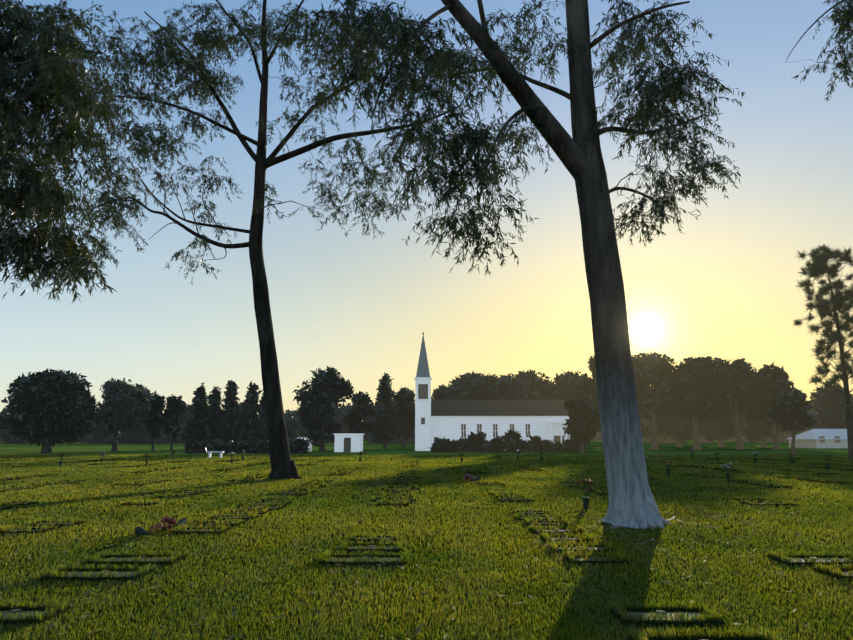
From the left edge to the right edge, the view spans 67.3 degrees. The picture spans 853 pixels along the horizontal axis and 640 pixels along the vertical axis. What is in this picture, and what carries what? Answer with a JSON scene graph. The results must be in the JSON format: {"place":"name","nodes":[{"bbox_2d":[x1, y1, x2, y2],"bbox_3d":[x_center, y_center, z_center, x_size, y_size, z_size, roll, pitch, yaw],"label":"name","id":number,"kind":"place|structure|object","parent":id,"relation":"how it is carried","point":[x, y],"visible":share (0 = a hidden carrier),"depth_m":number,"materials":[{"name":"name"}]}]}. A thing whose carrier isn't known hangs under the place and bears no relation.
{"place":"outdoors","nodes":[
{"label":"outdoors","id":0,"kind":"place"},
{"bbox_2d":[0,436,852,639],"bbox_3d":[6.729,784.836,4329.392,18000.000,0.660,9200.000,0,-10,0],"label":"ground","id":1,"kind":"structure","parent":0,"point":[592,447],"depth_m":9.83,"materials":[{"name":"green plant"}]},
{"bbox_2d":[0,404,62,443],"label":"tree","id":2,"kind":"object","parent":1,"relation":"on","point":[4,438],"visible":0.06,"depth_m":189.23,"materials":[{"name":"green plant"}]},
{"bbox_2d":[0,368,101,452],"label":"tree","id":3,"kind":"object","parent":1,"relation":"on","point":[50,408],"visible":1,"depth_m":82.48,"materials":[{"name":"green plant"}]},
{"bbox_2d":[59,453,63,465],"bbox_3d":[-19.416,7.432,34.059,0.282,0.694,0.210,-9,-13,39],"label":"flower vase","id":4,"kind":"object","parent":1,"relation":"on","point":[61,457],"visible":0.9,"depth_m":34.02,"materials":[{"name":"grey metal"}]},
{"bbox_2d":[0,0,138,302],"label":"tree","id":5,"kind":"object","parent":1,"relation":"on","point":[31,195],"visible":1,"depth_m":9.95,"materials":[{"name":"green plant"}]},
{"bbox_2d":[69,411,94,441],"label":"tree","id":6,"kind":"object","parent":1,"relation":"on","point":[81,439],"depth_m":226.91,"materials":[{"name":"green plant"}]},
{"bbox_2d":[99,451,105,461],"bbox_3d":[-19.380,8.189,38.238,0.374,0.690,0.273,5,-12,-27],"label":"flower vase","id":7,"kind":"object","parent":1,"relation":"on","point":[102,455],"visible":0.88,"depth_m":38.20,"materials":[{"name":"grey metal"}]},
{"bbox_2d":[91,378,156,451],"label":"tree","id":8,"kind":"object","parent":1,"relation":"on","point":[123,407],"visible":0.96,"depth_m":93.94,"materials":[{"name":"green plant"}]},
{"bbox_2d":[82,411,167,443],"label":"hedge","id":9,"kind":"object","parent":1,"relation":"on","point":[140,435],"visible":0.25,"depth_m":185.69,"materials":[{"name":"green plant"}]},
{"bbox_2d":[134,524,162,535],"bbox_3d":[-4.413,3.330,10.194,0.698,0.226,0.197,-10,-14,44],"label":"bouquet","id":10,"kind":"object","parent":1,"relation":"on","point":[142,531],"visible":1,"depth_m":10.22,"materials":[{"name":"multicoloured plant"}]},
{"bbox_2d":[141,390,166,450],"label":"tree","id":11,"kind":"object","parent":1,"relation":"on","point":[154,419],"visible":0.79,"depth_m":98.07,"materials":[{"name":"green plant"}]},
{"bbox_2d":[150,521,172,532],"bbox_3d":[-4.371,3.427,10.678,0.344,0.208,0.686,2,-10,-12],"label":"bouquet","id":12,"kind":"object","parent":1,"relation":"on","point":[167,527],"visible":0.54,"depth_m":10.46,"materials":[{"name":"multicoloured plant"}]},
{"bbox_2d":[159,394,186,450],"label":"tree","id":13,"kind":"object","parent":1,"relation":"on","point":[171,416],"visible":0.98,"depth_m":99.15,"materials":[{"name":"green plant"}]},
{"bbox_2d":[160,517,186,526],"bbox_3d":[-4.406,3.512,11.188,0.286,0.221,0.679,-1,-10,4],"label":"bouquet","id":14,"kind":"object","parent":1,"relation":"on","point":[173,521],"visible":0.71,"depth_m":10.98,"materials":[{"name":"pink plant"}]},
{"bbox_2d":[157,404,191,442],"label":"tree","id":15,"kind":"object","parent":1,"relation":"on","point":[178,438],"visible":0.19,"depth_m":212.58,"materials":[{"name":"green plant"}]},
{"bbox_2d":[183,438,205,453],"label":"shrub","id":16,"kind":"object","parent":1,"relation":"on","point":[194,446],"visible":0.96,"depth_m":82.60,"materials":[{"name":"green plant"}]},
{"bbox_2d":[179,382,213,446],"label":"tree","id":17,"kind":"object","parent":1,"relation":"on","point":[200,409],"visible":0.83,"depth_m":106.13,"materials":[{"name":"green plant"}]},
{"bbox_2d":[203,442,209,452],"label":"shrub trunk","id":18,"kind":"object","parent":1,"relation":"on","point":[204,444],"visible":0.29,"depth_m":83.87,"materials":[{"name":"green plant"}]},
{"bbox_2d":[204,385,223,442],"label":"tree","id":19,"kind":"object","parent":1,"relation":"on","point":[214,396],"visible":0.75,"depth_m":110.10,"materials":[{"name":"green plant"}]},
{"bbox_2d":[206,451,223,457],"bbox_3d":[-15.485,9.867,46.946,1.200,0.480,0.400,0,-10,0],"label":"marble bench","id":20,"kind":"object","parent":1,"relation":"on","point":[210,452],"visible":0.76,"depth_m":46.79,"materials":[{"name":"white stone"}]},
{"bbox_2d":[205,439,228,453],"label":"shrub","id":21,"kind":"object","parent":1,"relation":"on","point":[216,445],"visible":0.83,"depth_m":82.62,"materials":[{"name":"green plant"}]},
{"bbox_2d":[216,380,240,443],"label":"tree","id":22,"kind":"object","parent":1,"relation":"on","point":[228,416],"visible":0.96,"depth_m":108.08,"materials":[{"name":"green plant"}]},
{"bbox_2d":[4,536,455,639],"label":"leaf litter","id":23,"kind":"object","parent":1,"relation":"on","point":[233,613],"visible":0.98,"depth_m":6.41,"materials":[{"name":"brown plant"}]},
{"bbox_2d":[224,441,237,452],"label":"shrub","id":24,"kind":"object","parent":1,"relation":"on","point":[230,445],"visible":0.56,"depth_m":83.50,"materials":[{"name":"green plant"}]},
{"bbox_2d":[233,440,247,453],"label":"shrub","id":25,"kind":"object","parent":1,"relation":"on","point":[241,446],"visible":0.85,"depth_m":83.58,"materials":[{"name":"green plant"}]},
{"bbox_2d":[224,402,257,425],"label":"tree","id":26,"kind":"object","parent":1,"relation":"on","point":[240,406],"visible":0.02,"depth_m":210.70,"materials":[{"name":"green plant"}]},
{"bbox_2d":[234,381,264,443],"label":"tree","id":27,"kind":"object","parent":1,"relation":"on","point":[253,419],"visible":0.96,"depth_m":105.95,"materials":[{"name":"green plant"}]},
{"bbox_2d":[245,442,258,452],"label":"shrub","id":28,"kind":"object","parent":1,"relation":"on","point":[251,448],"visible":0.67,"depth_m":83.87,"materials":[{"name":"green plant"}]},
{"bbox_2d":[52,469,455,497],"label":"leaf litter","id":29,"kind":"object","parent":1,"relation":"on","point":[268,483],"visible":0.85,"depth_m":21.28,"materials":[{"name":"brown plant"}]},
{"bbox_2d":[64,0,458,479],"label":"tree","id":30,"kind":"object","parent":1,"relation":"on","point":[283,465],"visible":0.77,"depth_m":25.84,"materials":[{"name":"green plant"}]},
{"bbox_2d":[255,440,268,453],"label":"shrub","id":31,"kind":"object","parent":1,"relation":"on","point":[262,446],"visible":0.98,"depth_m":82.58,"materials":[{"name":"green plant"}]},
{"bbox_2d":[259,392,268,440],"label":"tree","id":32,"kind":"object","parent":1,"relation":"on","point":[262,404],"visible":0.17,"depth_m":110.28,"materials":[{"name":"green plant"}]},
{"bbox_2d":[260,414,285,439],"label":"tree","id":33,"kind":"object","parent":1,"relation":"on","point":[265,431],"visible":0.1,"depth_m":101.69,"materials":[{"name":"green plant"}]},
{"bbox_2d":[289,441,295,452],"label":"shrub","id":34,"kind":"object","parent":1,"relation":"on","point":[291,444],"visible":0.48,"depth_m":85.11,"materials":[{"name":"green plant"}]},
{"bbox_2d":[285,415,302,441],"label":"tree","id":35,"kind":"object","parent":1,"relation":"on","point":[293,425],"visible":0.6,"depth_m":117.15,"materials":[{"name":"green plant"}]},
{"bbox_2d":[290,438,310,453],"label":"shrub","id":36,"kind":"object","parent":1,"relation":"on","point":[300,446],"visible":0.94,"depth_m":82.90,"materials":[{"name":"green plant"}]},
{"bbox_2d":[284,408,336,442],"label":"tree","id":37,"kind":"object","parent":1,"relation":"on","point":[302,432],"visible":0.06,"depth_m":200.02,"materials":[{"name":"green plant"}]},
{"bbox_2d":[292,366,354,451],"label":"tree","id":38,"kind":"object","parent":1,"relation":"on","point":[321,398],"visible":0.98,"depth_m":94.03,"materials":[{"name":"green plant"}]},
{"bbox_2d":[298,433,363,451],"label":"white buildings","id":39,"kind":"structure","parent":1,"relation":"on","point":[348,442],"depth_m":90.37,"materials":[{"name":"paint"}]},
{"bbox_2d":[328,403,365,442],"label":"tree","id":40,"kind":"object","parent":1,"relation":"on","point":[343,408],"visible":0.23,"depth_m":214.15,"materials":[{"name":"green plant"}]},
{"bbox_2d":[341,391,376,434],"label":"tree","id":41,"kind":"object","parent":1,"relation":"on","point":[362,406],"visible":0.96,"depth_m":109.83,"materials":[{"name":"green plant"}]},
{"bbox_2d":[367,372,400,448],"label":"tree","id":42,"kind":"object","parent":1,"relation":"on","point":[385,430],"visible":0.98,"depth_m":115.78,"materials":[{"name":"green plant"}]},
{"bbox_2d":[363,402,414,442],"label":"tree","id":43,"kind":"object","parent":1,"relation":"on","point":[367,438],"visible":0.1,"depth_m":195.27,"materials":[{"name":"green plant"}]},
{"bbox_2d":[393,386,414,447],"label":"tree","id":44,"kind":"object","parent":1,"relation":"on","point":[404,399],"visible":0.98,"depth_m":122.22,"materials":[{"name":"green plant"}]},
{"bbox_2d":[0,456,852,639],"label":"grave markers","id":45,"kind":"object","parent":1,"relation":"on","point":[13,622],"visible":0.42,"depth_m":9.26,"materials":[{"name":"grey stone"}]},
{"bbox_2d":[428,437,450,451],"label":"shrub","id":46,"kind":"object","parent":1,"relation":"on","point":[440,445],"visible":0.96,"depth_m":89.84,"materials":[{"name":"green plant"}]},
{"bbox_2d":[431,384,459,399],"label":"tree","id":47,"kind":"object","parent":1,"relation":"on","point":[440,393],"visible":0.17,"depth_m":133.01,"materials":[{"name":"green plant"}]},
{"bbox_2d":[447,439,455,451],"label":"shrub","id":48,"kind":"object","parent":1,"relation":"on","point":[451,443],"visible":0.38,"depth_m":91.58,"materials":[{"name":"green plant"}]},
{"bbox_2d":[451,437,472,451],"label":"shrub","id":49,"kind":"object","parent":1,"relation":"on","point":[461,444],"visible":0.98,"depth_m":91.14,"materials":[{"name":"green plant"}]},
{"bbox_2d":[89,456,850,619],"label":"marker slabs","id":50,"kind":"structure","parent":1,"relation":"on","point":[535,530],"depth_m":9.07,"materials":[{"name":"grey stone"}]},
{"bbox_2d":[466,432,475,451],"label":"shrub","id":51,"kind":"object","parent":1,"relation":"on","point":[471,437],"visible":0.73,"depth_m":92.02,"materials":[{"name":"green plant"}]},
{"bbox_2d":[464,474,480,480],"bbox_3d":[1.635,5.546,22.626,0.405,0.280,0.861,-8,-13,37],"label":"flower bouquet","id":52,"kind":"object","parent":1,"relation":"on","point":[477,478],"visible":1,"depth_m":22.50,"materials":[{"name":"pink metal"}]},
{"bbox_2d":[472,430,485,451],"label":"shrub","id":53,"kind":"object","parent":1,"relation":"on","point":[480,439],"visible":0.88,"depth_m":91.58,"materials":[{"name":"green plant"}]},
{"bbox_2d":[434,370,532,399],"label":"tree","id":54,"kind":"object","parent":1,"relation":"on","point":[472,386],"visible":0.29,"depth_m":134.37,"materials":[{"name":"green plant"}]},
{"bbox_2d":[481,437,495,451],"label":"shrub","id":55,"kind":"object","parent":1,"relation":"on","point":[488,446],"visible":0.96,"depth_m":89.19,"materials":[{"name":"green plant"}]},
{"bbox_2d":[414,377,569,450],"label":"church walls","id":56,"kind":"structure","parent":1,"relation":"on","point":[449,427],"depth_m":98.53,"materials":[{"name":"white paint"}]},
{"bbox_2d":[416,333,429,376],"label":"steeple","id":57,"kind":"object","parent":56,"relation":"on","point":[423,369],"depth_m":99.98,"materials":[{"name":"grey metal"}]},
{"bbox_2d":[418,384,529,436],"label":"church windows","id":58,"kind":"structure","parent":56,"relation":"in","point":[422,391],"depth_m":98.79,"materials":[{"name":"grey glass"}]},
{"bbox_2d":[431,400,568,415],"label":"church roof","id":59,"kind":"structure","parent":56,"relation":"on","point":[497,407],"depth_m":100.83,"materials":[{"name":"grey"}]},
{"bbox_2d":[554,436,564,444],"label":"door","id":60,"kind":"structure","parent":56,"relation":"in","point":[557,438],"depth_m":98.20,"materials":[{"name":"brown wood"}]},
{"bbox_2d":[491,436,508,451],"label":"shrub","id":61,"kind":"object","parent":1,"relation":"on","point":[500,444],"visible":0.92,"depth_m":89.47,"materials":[{"name":"green plant"}]},
{"bbox_2d":[257,0,746,528],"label":"tree","id":62,"kind":"object","parent":1,"relation":"on","point":[631,498],"visible":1,"depth_m":11.90,"materials":[{"name":"green plant"}]},
{"bbox_2d":[501,429,523,451],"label":"shrub","id":63,"kind":"object","parent":1,"relation":"on","point":[512,437],"visible":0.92,"depth_m":90.47,"materials":[{"name":"green plant"}]},
{"bbox_2d":[516,440,531,451],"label":"shrub","id":64,"kind":"object","parent":1,"relation":"on","point":[523,446],"visible":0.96,"depth_m":89.75,"materials":[{"name":"green plant"}]},
{"bbox_2d":[505,369,559,399],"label":"tree","id":65,"kind":"object","parent":1,"relation":"on","point":[538,387],"visible":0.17,"depth_m":141.56,"materials":[{"name":"green plant"}]},
{"bbox_2d":[526,435,542,451],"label":"shrub","id":66,"kind":"object","parent":1,"relation":"on","point":[534,441],"visible":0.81,"depth_m":91.73,"materials":[{"name":"green plant"}]},
{"bbox_2d":[537,439,555,451],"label":"shrub","id":67,"kind":"object","parent":1,"relation":"on","point":[546,445],"visible":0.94,"depth_m":90.49,"materials":[{"name":"green plant"}]},
{"bbox_2d":[554,441,565,451],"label":"shrub","id":68,"kind":"object","parent":1,"relation":"on","point":[558,445],"visible":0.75,"depth_m":91.94,"materials":[{"name":"green plant"}]},
{"bbox_2d":[286,496,850,625],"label":"leaf litter","id":69,"kind":"object","parent":1,"relation":"on","point":[794,610],"visible":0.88,"depth_m":9.10,"materials":[{"name":"brown plant"}]},
{"bbox_2d":[561,438,588,451],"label":"shrub","id":70,"kind":"object","parent":1,"relation":"on","point":[571,445],"visible":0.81,"depth_m":89.80,"materials":[{"name":"green plant"}]},
{"bbox_2d":[550,370,600,438],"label":"tree","id":71,"kind":"object","parent":1,"relation":"on","point":[567,382],"visible":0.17,"depth_m":136.15,"materials":[{"name":"green plant"}]},
{"bbox_2d":[561,395,600,452],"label":"tree","id":72,"kind":"object","parent":1,"relation":"on","point":[583,422],"visible":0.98,"depth_m":87.86,"materials":[{"name":"green plant"}]},
{"bbox_2d":[576,479,592,509],"bbox_3d":[3.504,3.820,14.056,0.278,0.682,0.425,2,-11,-13],"label":"flower vase","id":73,"kind":"object","parent":1,"relation":"on","point":[585,499],"visible":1,"depth_m":13.99,"materials":[{"name":"grey metal"}]},
{"bbox_2d":[573,355,602,448],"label":"tree","id":74,"kind":"object","parent":1,"relation":"on","point":[587,389],"visible":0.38,"depth_m":110.24,"materials":[{"name":"green plant"}]},
{"bbox_2d":[593,431,601,442],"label":"bush","id":75,"kind":"object","parent":1,"relation":"on","point":[598,436],"visible":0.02,"depth_m":214.21,"materials":[{"name":"green plant"}]},
{"bbox_2d":[527,508,754,542],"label":"bark strips","id":76,"kind":"object","parent":1,"relation":"on","point":[650,526],"visible":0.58,"depth_m":11.06,"materials":[{"name":"brown plant"}]},
{"bbox_2d":[639,410,658,439],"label":"tree","id":77,"kind":"object","parent":1,"relation":"on","point":[645,431],"visible":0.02,"depth_m":121.56,"materials":[{"name":"green plant"}]},
{"bbox_2d":[632,350,679,449],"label":"tree","id":78,"kind":"object","parent":1,"relation":"on","point":[655,370],"visible":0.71,"depth_m":103.68,"materials":[{"name":"green plant"}]},
{"bbox_2d":[641,416,686,443],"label":"tree","id":79,"kind":"object","parent":1,"relation":"on","point":[667,440],"visible":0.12,"depth_m":188.50,"materials":[{"name":"green plant"}]},
{"bbox_2d":[662,460,671,475],"bbox_3d":[9.646,5.921,25.630,0.321,0.666,0.400,-1,-10,7],"label":"flower vase","id":80,"kind":"object","parent":1,"relation":"on","point":[668,469],"visible":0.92,"depth_m":25.58,"materials":[{"name":"grey metal"}]},
{"bbox_2d":[647,412,703,447],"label":"tree","id":81,"kind":"object","parent":1,"relation":"on","point":[679,431],"visible":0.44,"depth_m":123.71,"materials":[{"name":"green plant"}]},
{"bbox_2d":[661,355,738,449],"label":"tree","id":82,"kind":"object","parent":1,"relation":"on","point":[698,396],"visible":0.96,"depth_m":101.33,"materials":[{"name":"green plant"}]},
{"bbox_2d":[699,434,712,442],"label":"bush","id":83,"kind":"object","parent":1,"relation":"on","point":[702,439],"visible":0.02,"depth_m":207.94,"materials":[{"name":"green plant"}]},
{"bbox_2d":[698,409,748,446],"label":"tree","id":84,"kind":"object","parent":1,"relation":"on","point":[717,432],"visible":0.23,"depth_m":126.05,"materials":[{"name":"green plant"}]},
{"bbox_2d":[720,463,731,479],"bbox_3d":[10.628,5.395,22.699,0.354,0.659,0.274,-8,-13,39],"label":"flower vase","id":85,"kind":"object","parent":1,"relation":"on","point":[728,468],"visible":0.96,"depth_m":22.67,"materials":[{"name":"grey metal"}]},
{"bbox_2d":[707,358,769,449],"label":"tree","id":86,"kind":"object","parent":1,"relation":"on","point":[740,375],"visible":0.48,"depth_m":106.15,"materials":[{"name":"green plant"}]},
{"bbox_2d":[726,427,791,442],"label":"hedge","id":87,"kind":"object","parent":1,"relation":"on","point":[783,439],"visible":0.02,"depth_m":211.54,"materials":[{"name":"green plant"}]},
{"bbox_2d":[741,414,784,447],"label":"tree","id":88,"kind":"object","parent":1,"relation":"on","point":[756,431],"visible":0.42,"depth_m":124.99,"materials":[{"name":"green plant"}]},
{"bbox_2d":[745,362,810,449],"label":"tree","id":89,"kind":"object","parent":1,"relation":"on","point":[771,382],"visible":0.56,"depth_m":104.06,"materials":[{"name":"green plant"}]},
{"bbox_2d":[763,388,817,453],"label":"tree","id":90,"kind":"object","parent":1,"relation":"on","point":[788,408],"visible":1,"depth_m":82.25,"materials":[{"name":"green plant"}]},
{"bbox_2d":[789,453,794,463],"bbox_3d":[20.756,7.888,36.416,0.332,0.635,0.290,9,-14,-41],"label":"flower vase","id":91,"kind":"object","parent":1,"relation":"on","point":[791,459],"visible":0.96,"depth_m":36.38,"materials":[{"name":"grey metal"}]},
{"bbox_2d":[787,398,817,437],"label":"tree","id":92,"kind":"object","parent":1,"relation":"on","point":[805,430],"visible":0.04,"depth_m":210.96,"materials":[{"name":"green plant"}]},
{"bbox_2d":[787,429,847,447],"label":"house","id":93,"kind":"structure","parent":1,"relation":"on","point":[824,438],"depth_m":119.41,"materials":[{"name":"grey paint"}]},
{"bbox_2d":[785,0,852,101],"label":"tree","id":94,"kind":"object","parent":1,"relation":"on","point":[843,14],"visible":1,"depth_m":15.06,"materials":[{"name":"green plant"}]},
{"bbox_2d":[792,243,852,460],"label":"pine tree","id":95,"kind":"object","parent":1,"relation":"on","point":[816,268],"visible":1,"depth_m":42.71,"materials":[{"name":"green plant"}]},
{"bbox_2d":[825,455,830,469],"bbox_3d":[18.821,6.687,29.980,0.275,0.708,0.275,-1,-10,6],"label":"flower vase","id":96,"kind":"object","parent":1,"relation":"on","point":[827,465],"visible":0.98,"depth_m":29.99,"materials":[{"name":"grey metal"}]},
{"bbox_2d":[807,384,852,429],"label":"tree","id":97,"kind":"object","parent":1,"relation":"on","point":[829,409],"visible":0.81,"depth_m":125.94,"materials":[{"name":"green plant"}]},
{"bbox_2d":[0,0,852,420],"label":"sky","id":98,"kind":"structure","parent":0,"point":[357,305],"materials":[{"name":"blue"}]}
]}

